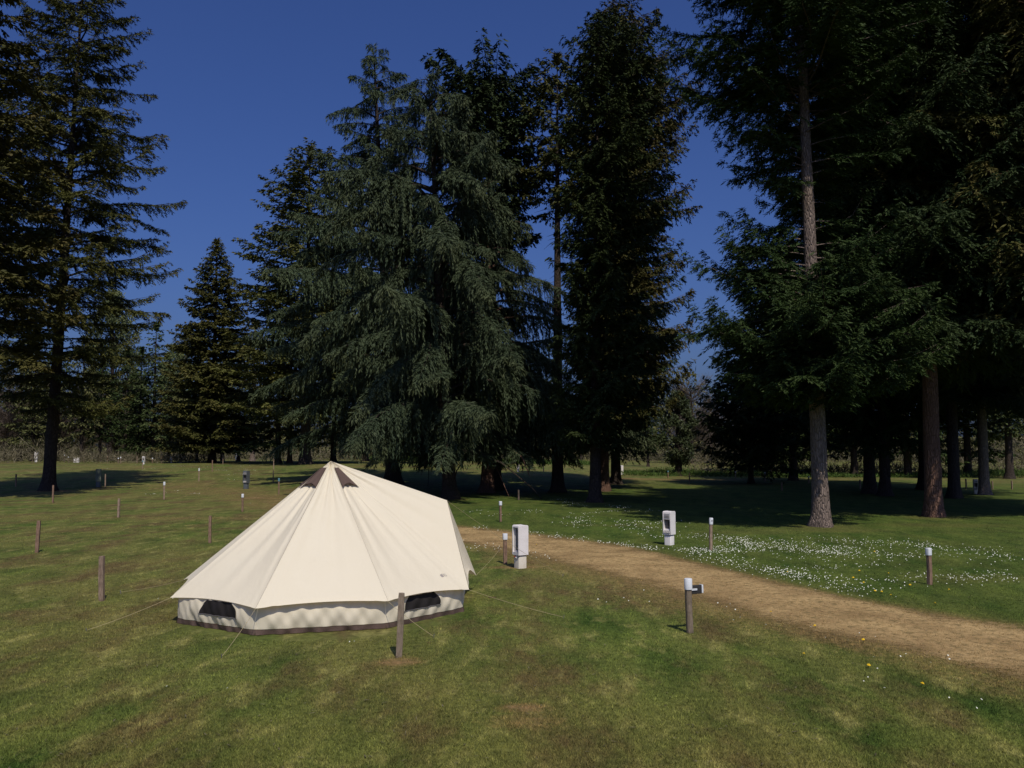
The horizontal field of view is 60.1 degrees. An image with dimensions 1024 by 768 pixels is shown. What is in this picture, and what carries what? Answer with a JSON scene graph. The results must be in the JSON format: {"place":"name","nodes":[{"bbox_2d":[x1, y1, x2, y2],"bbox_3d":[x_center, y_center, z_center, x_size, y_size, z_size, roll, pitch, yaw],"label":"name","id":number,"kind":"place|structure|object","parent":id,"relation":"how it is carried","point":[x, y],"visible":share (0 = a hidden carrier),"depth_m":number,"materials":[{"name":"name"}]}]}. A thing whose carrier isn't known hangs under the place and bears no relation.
{"place":"outdoors","nodes":[
{"label":"outdoors","id":0,"kind":"place"},
{"bbox_2d":[0,0,1021,446],"label":"sky","id":1,"kind":"structure","parent":0,"point":[239,84],"materials":[{"name":"blue"}]},
{"bbox_2d":[0,447,1023,767],"bbox_3d":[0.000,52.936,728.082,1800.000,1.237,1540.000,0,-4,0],"label":"ground","id":2,"kind":"structure","parent":0,"point":[136,489],"depth_m":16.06,"materials":[{"name":"green plant"}]},
{"bbox_2d":[0,385,31,456],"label":"bare tree","id":3,"kind":"object","parent":2,"relation":"on","point":[4,430],"visible":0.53,"depth_m":113.37,"materials":[{"name":"plant"}]},
{"bbox_2d":[0,293,48,460],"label":"spruce tree","id":4,"kind":"object","parent":2,"relation":"on","point":[9,341],"visible":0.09,"depth_m":121.17,"materials":[{"name":"green plant"}]},
{"bbox_2d":[0,368,48,460],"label":"bare tree","id":5,"kind":"object","parent":2,"relation":"on","point":[18,391],"visible":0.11,"depth_m":119.68,"materials":[{"name":"plant"}]},
{"bbox_2d":[0,330,64,460],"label":"spruce tree","id":6,"kind":"object","parent":2,"relation":"on","point":[33,435],"visible":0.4,"depth_m":111.27,"materials":[{"name":"green plant"}]},
{"bbox_2d":[35,521,40,552],"bbox_3d":[-12.375,4.030,23.106,0.095,0.926,0.095,3,-5,-13],"label":"wooden post","id":7,"kind":"object","parent":2,"relation":"on","point":[37,539],"visible":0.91,"depth_m":23.07,"materials":[{"name":"brown wood"}]},
{"bbox_2d":[0,0,91,372],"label":"spruce tree","id":8,"kind":"object","parent":2,"relation":"on","point":[20,166],"visible":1,"depth_m":46.15,"materials":[{"name":"green plant"}]},
{"bbox_2d":[52,485,53,502],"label":"wooden post","id":9,"kind":"object","parent":2,"relation":"on","point":[52,493],"visible":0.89,"depth_m":42.97,"materials":[{"name":"brown wood"}]},
{"bbox_2d":[29,396,85,458],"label":"bare tree","id":10,"kind":"object","parent":2,"relation":"on","point":[60,433],"visible":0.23,"depth_m":117.65,"materials":[{"name":"plant"}]},
{"bbox_2d":[38,345,78,444],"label":"spruce tree","id":11,"kind":"object","parent":2,"relation":"on","point":[65,369],"visible":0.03,"depth_m":125.77,"materials":[{"name":"green plant"}]},
{"bbox_2d":[58,335,110,460],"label":"spruce tree","id":12,"kind":"object","parent":2,"relation":"on","point":[81,426],"visible":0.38,"depth_m":111.66,"materials":[{"name":"green plant"}]},
{"bbox_2d":[67,381,114,455],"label":"bare tree","id":13,"kind":"object","parent":2,"relation":"on","point":[85,440],"visible":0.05,"depth_m":127.50,"materials":[{"name":"plant"}]},
{"bbox_2d":[0,0,187,490],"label":"spruce tree","id":14,"kind":"object","parent":2,"relation":"on","point":[102,150],"visible":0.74,"depth_m":55.43,"materials":[{"name":"green plant"}]},
{"bbox_2d":[95,469,101,486],"bbox_3d":[-27.133,6.210,58.097,0.331,1.268,0.331,1,-4,-20],"label":"hookup pedestal","id":15,"kind":"object","parent":2,"relation":"on","point":[98,477],"visible":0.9,"depth_m":57.96,"materials":[{"name":"grey plastic"}]},
{"bbox_2d":[78,361,123,460],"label":"spruce tree","id":16,"kind":"object","parent":2,"relation":"on","point":[100,432],"visible":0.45,"depth_m":113.77,"materials":[{"name":"green plant"}]},
{"bbox_2d":[98,556,104,600],"bbox_3d":[-7.461,3.580,16.101,0.100,0.901,0.096,-1,-4,-2],"label":"wooden post","id":17,"kind":"object","parent":2,"relation":"on","point":[101,583],"visible":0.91,"depth_m":16.07,"materials":[{"name":"brown wood"}]},
{"bbox_2d":[80,289,144,460],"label":"poplar tree","id":18,"kind":"object","parent":2,"relation":"on","point":[111,319],"visible":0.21,"depth_m":150.05,"materials":[{"name":"green plant"}]},
{"bbox_2d":[87,377,145,459],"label":"bare tree","id":19,"kind":"object","parent":2,"relation":"on","point":[114,447],"visible":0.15,"depth_m":127.15,"materials":[{"name":"plant"}]},
{"bbox_2d":[117,498,119,517],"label":"wooden post","id":20,"kind":"object","parent":2,"relation":"on","point":[118,511],"visible":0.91,"depth_m":34.76,"materials":[{"name":"brown wood"}]},
{"bbox_2d":[99,348,159,459],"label":"spruce tree","id":21,"kind":"object","parent":2,"relation":"on","point":[127,365],"visible":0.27,"depth_m":125.67,"materials":[{"name":"green plant"}]},
{"bbox_2d":[119,372,152,452],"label":"poplar tree","id":22,"kind":"object","parent":2,"relation":"on","point":[138,410],"visible":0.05,"depth_m":139.54,"materials":[{"name":"green plant"}]},
{"bbox_2d":[111,345,167,459],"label":"spruce tree","id":23,"kind":"object","parent":2,"relation":"on","point":[141,351],"visible":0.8,"depth_m":117.42,"materials":[{"name":"green plant"}]},
{"bbox_2d":[117,321,179,456],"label":"spruce tree","id":24,"kind":"object","parent":2,"relation":"on","point":[159,383],"visible":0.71,"depth_m":117.42,"materials":[{"name":"green plant"}]},
{"bbox_2d":[163,482,164,499],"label":"wooden post","id":25,"kind":"object","parent":2,"relation":"on","point":[163,490],"visible":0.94,"depth_m":45.93,"materials":[{"name":"brown wood"}]},
{"bbox_2d":[151,370,187,455],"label":"spruce tree","id":26,"kind":"object","parent":2,"relation":"on","point":[171,415],"visible":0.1,"depth_m":123.72,"materials":[{"name":"green plant"}]},
{"bbox_2d":[156,342,193,440],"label":"poplar tree","id":27,"kind":"object","parent":2,"relation":"on","point":[172,358],"visible":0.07,"depth_m":164.54,"materials":[{"name":"green plant"}]},
{"bbox_2d":[157,330,209,460],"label":"spruce tree","id":28,"kind":"object","parent":2,"relation":"on","point":[179,356],"depth_m":129.50,"materials":[{"name":"green plant"}]},
{"bbox_2d":[208,516,211,542],"bbox_3d":[-8.640,4.202,25.335,0.087,0.866,0.084,0,-4,-6],"label":"wooden post","id":29,"kind":"object","parent":2,"relation":"on","point":[209,529],"visible":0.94,"depth_m":25.30,"materials":[{"name":"brown wood"}]},
{"bbox_2d":[149,237,272,462],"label":"spruce tree","id":30,"kind":"object","parent":2,"relation":"on","point":[207,384],"visible":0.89,"depth_m":98.58,"materials":[{"name":"green plant"}]},
{"bbox_2d":[203,351,246,460],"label":"spruce tree","id":31,"kind":"object","parent":2,"relation":"on","point":[222,459],"visible":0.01,"depth_m":129.30,"materials":[{"name":"green plant"}]},
{"bbox_2d":[221,362,258,460],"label":"spruce tree","id":32,"kind":"object","parent":2,"relation":"on","point":[238,457],"visible":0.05,"depth_m":113.56,"materials":[{"name":"green plant"}]},
{"bbox_2d":[241,494,243,511],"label":"wooden post","id":33,"kind":"object","parent":2,"relation":"on","point":[242,497],"visible":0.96,"depth_m":37.66,"materials":[{"name":"brown wood"}]},
{"bbox_2d":[243,471,249,488],"bbox_3d":[-16.567,6.013,55.175,0.314,1.205,0.340,-1,-4,20],"label":"hookup pedestal","id":34,"kind":"object","parent":2,"relation":"on","point":[246,478],"visible":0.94,"depth_m":55.09,"materials":[{"name":"grey plastic"}]},
{"bbox_2d":[228,318,275,460],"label":"spruce tree","id":35,"kind":"object","parent":2,"relation":"on","point":[252,455],"visible":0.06,"depth_m":125.88,"materials":[{"name":"green plant"}]},
{"bbox_2d":[232,288,321,463],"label":"spruce tree","id":36,"kind":"object","parent":2,"relation":"on","point":[275,442],"visible":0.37,"depth_m":95.18,"materials":[{"name":"green plant"}]},
{"bbox_2d":[278,478,279,493],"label":"wooden post","id":37,"kind":"object","parent":2,"relation":"on","point":[278,485],"visible":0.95,"depth_m":50.05,"materials":[{"name":"brown wood"}]},
{"bbox_2d":[256,325,317,462],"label":"spruce tree","id":38,"kind":"object","parent":2,"relation":"on","point":[289,460],"visible":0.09,"depth_m":97.43,"materials":[{"name":"green plant"}]},
{"bbox_2d":[208,137,377,464],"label":"fir tree","id":39,"kind":"object","parent":2,"relation":"on","point":[294,180],"visible":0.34,"depth_m":91.38,"materials":[{"name":"green plant"}]},
{"bbox_2d":[86,461,563,657],"bbox_3d":[-2.139,2.751,17.049,11.232,2.584,7.835,3,-5,-40],"label":"bell tent","id":40,"kind":"object","parent":2,"relation":"on","point":[351,542],"visible":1,"depth_m":14.21,"materials":[{"name":"beige fabric"}]},
{"bbox_2d":[198,600,235,618],"bbox_3d":[-4.462,3.420,13.463,0.851,0.222,0.064,-2,-5,31],"label":"window","id":41,"kind":"structure","parent":40,"relation":"in","point":[210,607],"depth_m":13.46,"materials":[{"name":"black fabric"}]},
{"bbox_2d":[404,592,440,611],"bbox_3d":[-1.433,3.467,14.152,0.075,0.222,0.832,-3,-5,39],"label":"window","id":42,"kind":"structure","parent":40,"relation":"in","point":[425,600],"depth_m":14.14,"materials":[{"name":"black fabric"}]},
{"bbox_2d":[311,370,371,462],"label":"spruce tree","id":43,"kind":"object","parent":2,"relation":"on","point":[333,458],"visible":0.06,"depth_m":99.44,"materials":[{"name":"green plant"}]},
{"bbox_2d":[336,313,377,460],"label":"spruce tree","id":44,"kind":"object","parent":2,"relation":"on","point":[367,458],"visible":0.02,"depth_m":109.38,"materials":[{"name":"green plant"}]},
{"bbox_2d":[241,42,516,483],"bbox_3d":[-8.910,-8.741,61.752,19.865,31.488,20.824,0,-4,0],"label":"cedar tree","id":45,"kind":"object","parent":2,"relation":"on","point":[313,401],"visible":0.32,"depth_m":60.22,"materials":[{"name":"green plant"}]},
{"bbox_2d":[396,593,404,657],"bbox_3d":[-1.494,3.264,11.819,0.094,0.948,0.093,3,-4,-4],"label":"wooden post","id":46,"kind":"object","parent":2,"relation":"on","point":[400,623],"visible":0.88,"depth_m":11.78,"materials":[{"name":"brown wood"}]},
{"bbox_2d":[289,65,571,499],"bbox_3d":[-3.460,-4.794,47.336,14.762,23.888,14.747,3,-5,-33],"label":"cedar tree","id":47,"kind":"object","parent":2,"relation":"on","point":[420,367],"visible":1,"depth_m":45.44,"materials":[{"name":"green plant"}]},
{"bbox_2d":[406,27,568,489],"bbox_3d":[-1.501,-7.678,56.626,10.728,29.022,9.434,2,-4,-22],"label":"fir tree","id":48,"kind":"object","parent":2,"relation":"on","point":[486,98],"visible":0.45,"depth_m":55.37,"materials":[{"name":"green plant"}]},
{"bbox_2d":[499,501,501,521],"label":"wooden post","id":49,"kind":"object","parent":2,"relation":"on","point":[500,511],"visible":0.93,"depth_m":32.43,"materials":[{"name":"brown wood"}]},
{"bbox_2d":[347,177,656,495],"bbox_3d":[-0.546,-2.956,53.642,17.649,19.639,16.523,0,-4,0],"label":"cedar tree","id":50,"kind":"object","parent":2,"relation":"on","point":[517,320],"visible":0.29,"depth_m":51.83,"materials":[{"name":"green plant"}]},
{"bbox_2d":[503,533,507,563],"bbox_3d":[-0.165,3.955,21.049,0.114,0.794,0.114,1,-4,-10],"label":"wooden post","id":51,"kind":"object","parent":2,"relation":"on","point":[505,536],"visible":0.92,"depth_m":21.02,"materials":[{"name":"brown wood"}]},
{"bbox_2d":[0,431,1023,473],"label":"thicket","id":52,"kind":"object","parent":2,"relation":"on","point":[187,457],"visible":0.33,"depth_m":99.14,"materials":[{"name":"plant"}]},
{"bbox_2d":[0,368,1023,460],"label":"wood","id":53,"kind":"object","parent":2,"relation":"on","point":[670,428],"visible":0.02,"depth_m":181.61,"materials":[{"name":"green plant"}]},
{"bbox_2d":[0,508,1023,767],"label":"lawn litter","id":54,"kind":"object","parent":2,"relation":"on","point":[556,658],"visible":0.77,"depth_m":9.78,"materials":[{"name":"plant"}]},
{"bbox_2d":[512,524,527,568],"bbox_3d":[0.189,3.761,20.295,0.278,1.051,0.274,3,-5,-33],"label":"hookup pedestal","id":55,"kind":"object","parent":2,"relation":"on","point":[519,536],"visible":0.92,"depth_m":20.21,"materials":[{"name":"beige plastic"}]},
{"bbox_2d":[507,48,594,492],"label":"fir tree","id":56,"kind":"object","parent":2,"relation":"on","point":[557,479],"visible":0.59,"depth_m":54.25,"materials":[{"name":"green plant"}]},
{"bbox_2d":[167,465,1022,708],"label":"daisies","id":57,"kind":"object","parent":2,"relation":"on","point":[774,553],"visible":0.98,"depth_m":23.11,"materials":[{"name":"beige plant"}]},
{"bbox_2d":[544,7,685,502],"bbox_3d":[5.157,-6.548,43.986,7.244,24.978,7.121,0,-4,0],"label":"fir tree","id":58,"kind":"object","parent":2,"relation":"on","point":[598,160],"visible":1,"depth_m":43.19,"materials":[{"name":"green plant"}]},
{"bbox_2d":[568,122,689,484],"bbox_3d":[8.614,-6.355,64.631,8.692,27.476,8.545,2,-4,-23],"label":"fir tree","id":59,"kind":"object","parent":2,"relation":"on","point":[615,478],"visible":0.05,"depth_m":63.41,"materials":[{"name":"green plant"}]},
{"bbox_2d":[560,0,703,491],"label":"fir tree","id":60,"kind":"object","parent":2,"relation":"on","point":[669,126],"visible":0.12,"depth_m":54.51,"materials":[{"name":"green plant"}]},
{"bbox_2d":[637,402,663,466],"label":"spruce tree","id":61,"kind":"object","parent":2,"relation":"on","point":[650,429],"visible":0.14,"depth_m":119.40,"materials":[{"name":"green plant"}]},
{"bbox_2d":[663,511,675,544],"bbox_3d":[4.463,4.129,25.172,0.268,1.025,0.289,-4,-5,42],"label":"hookup pedestal","id":62,"kind":"object","parent":2,"relation":"on","point":[669,526],"visible":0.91,"depth_m":25.11,"materials":[{"name":"white plastic"}]},
{"bbox_2d":[659,389,699,475],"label":"holly tree","id":63,"kind":"object","parent":2,"relation":"on","point":[676,456],"visible":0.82,"depth_m":81.42,"materials":[{"name":"green plant"}]},
{"bbox_2d":[659,372,721,463],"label":"bare tree","id":64,"kind":"object","parent":2,"relation":"on","point":[689,396],"visible":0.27,"depth_m":149.30,"materials":[{"name":"plant"}]},
{"bbox_2d":[684,578,703,633],"bbox_3d":[2.736,3.367,13.337,0.385,0.897,0.136,4,-5,-42],"label":"wooden post","id":65,"kind":"object","parent":2,"relation":"on","point":[690,588],"visible":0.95,"depth_m":13.22,"materials":[{"name":"brown wood"}]},
{"bbox_2d":[369,455,1023,477],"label":"rough grass","id":66,"kind":"structure","parent":2,"relation":"on","point":[702,473],"depth_m":81.78,"materials":[{"name":"green plant"}]},
{"bbox_2d":[693,394,724,461],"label":"bare tree","id":67,"kind":"object","parent":2,"relation":"on","point":[712,445],"visible":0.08,"depth_m":164.36,"materials":[{"name":"plant"}]},
{"bbox_2d":[709,518,712,550],"bbox_3d":[5.348,4.086,23.815,0.104,0.968,0.106,4,-5,-26],"label":"wooden post","id":68,"kind":"object","parent":2,"relation":"on","point":[710,534],"visible":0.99,"depth_m":23.79,"materials":[{"name":"brown wood"}]},
{"bbox_2d":[685,313,810,483],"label":"spruce tree","id":69,"kind":"object","parent":2,"relation":"on","point":[750,434],"visible":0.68,"depth_m":64.63,"materials":[{"name":"green plant"}]},
{"bbox_2d":[709,329,841,476],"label":"spruce tree","id":70,"kind":"object","parent":2,"relation":"on","point":[807,452],"visible":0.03,"depth_m":82.86,"materials":[{"name":"green plant"}]},
{"bbox_2d":[723,252,853,480],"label":"spruce tree","id":71,"kind":"object","parent":2,"relation":"on","point":[806,444],"visible":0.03,"depth_m":71.03,"materials":[{"name":"green plant"}]},
{"bbox_2d":[647,0,964,527],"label":"spruce tree","id":72,"kind":"object","parent":2,"relation":"on","point":[853,362],"visible":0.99,"depth_m":30.39,"materials":[{"name":"green plant"}]},
{"bbox_2d":[797,407,858,468],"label":"spruce tree","id":73,"kind":"object","parent":2,"relation":"on","point":[835,457],"visible":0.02,"depth_m":91.31,"materials":[{"name":"green plant"}]},
{"bbox_2d":[831,409,858,476],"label":"spruce tree","id":74,"kind":"object","parent":2,"relation":"on","point":[854,467],"visible":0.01,"depth_m":83.46,"materials":[{"name":"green plant"}]},
{"bbox_2d":[779,52,922,493],"bbox_3d":[20.238,-7.733,53.440,8.189,28.725,8.330,2,-4,-25],"label":"spruce tree","id":75,"kind":"object","parent":2,"relation":"on","point":[869,485],"visible":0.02,"depth_m":51.20,"materials":[{"name":"green plant"}]},
{"bbox_2d":[813,78,945,495],"bbox_3d":[20.071,-6.753,49.398,7.477,26.227,7.606,-3,-5,41],"label":"spruce tree","id":76,"kind":"object","parent":2,"relation":"on","point":[883,415],"visible":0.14,"depth_m":48.96,"materials":[{"name":"green plant"}]},
{"bbox_2d":[739,0,1023,517],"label":"spruce tree","id":77,"kind":"object","parent":2,"relation":"on","point":[919,267],"visible":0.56,"depth_m":33.69,"materials":[{"name":"green plant"}]},
{"bbox_2d":[876,441,898,462],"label":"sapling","id":78,"kind":"object","parent":2,"relation":"on","point":[892,459],"visible":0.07,"depth_m":61.67,"materials":[{"name":"green plant"}]},
{"bbox_2d":[875,406,969,477],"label":"spruce tree","id":79,"kind":"object","parent":2,"relation":"on","point":[907,468],"visible":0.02,"depth_m":81.31,"materials":[{"name":"green plant"}]},
{"bbox_2d":[823,32,1023,498],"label":"spruce tree","id":80,"kind":"object","parent":2,"relation":"on","point":[982,394],"visible":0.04,"depth_m":45.57,"materials":[{"name":"green plant"}]},
{"bbox_2d":[831,405,1020,489],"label":"spruce tree","id":81,"kind":"object","parent":2,"relation":"on","point":[920,479],"depth_m":56.38,"materials":[{"name":"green plant"}]},
{"bbox_2d":[925,548,932,584],"bbox_3d":[8.395,3.711,17.826,0.104,0.817,0.104,2,-4,-26],"label":"wooden post","id":82,"kind":"object","parent":2,"relation":"on","point":[928,552],"visible":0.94,"depth_m":17.80,"materials":[{"name":"brown wood"}]},
{"bbox_2d":[866,0,1023,371],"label":"spruce tree","id":83,"kind":"object","parent":2,"relation":"on","point":[1012,265],"visible":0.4,"depth_m":33.24,"materials":[{"name":"green plant"}]},
{"bbox_2d":[914,408,1020,476],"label":"spruce tree","id":84,"kind":"object","parent":2,"relation":"on","point":[966,454],"visible":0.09,"depth_m":83.52,"materials":[{"name":"green plant"}]},
{"bbox_2d":[914,352,1023,494],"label":"spruce tree","id":85,"kind":"object","parent":2,"relation":"on","point":[984,485],"visible":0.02,"depth_m":50.60,"materials":[{"name":"green plant"}]},
{"bbox_2d":[973,479,977,493],"bbox_3d":[27.111,6.029,51.782,0.242,0.927,0.262,-1,-4,15],"label":"hookup pedestal","id":86,"kind":"object","parent":2,"relation":"on","point":[975,484],"visible":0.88,"depth_m":51.71,"materials":[{"name":"beige plastic"}]},
{"bbox_2d":[968,394,1023,478],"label":"spruce tree","id":87,"kind":"object","parent":2,"relation":"on","point":[1008,430],"visible":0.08,"depth_m":77.57,"materials":[{"name":"green plant"}]},
{"bbox_2d":[195,488,1023,679],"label":"path","id":88,"kind":"structure","parent":0,"point":[615,560],"depth_m":15.43,"materials":[{"name":"brown gravel"}]}
]}

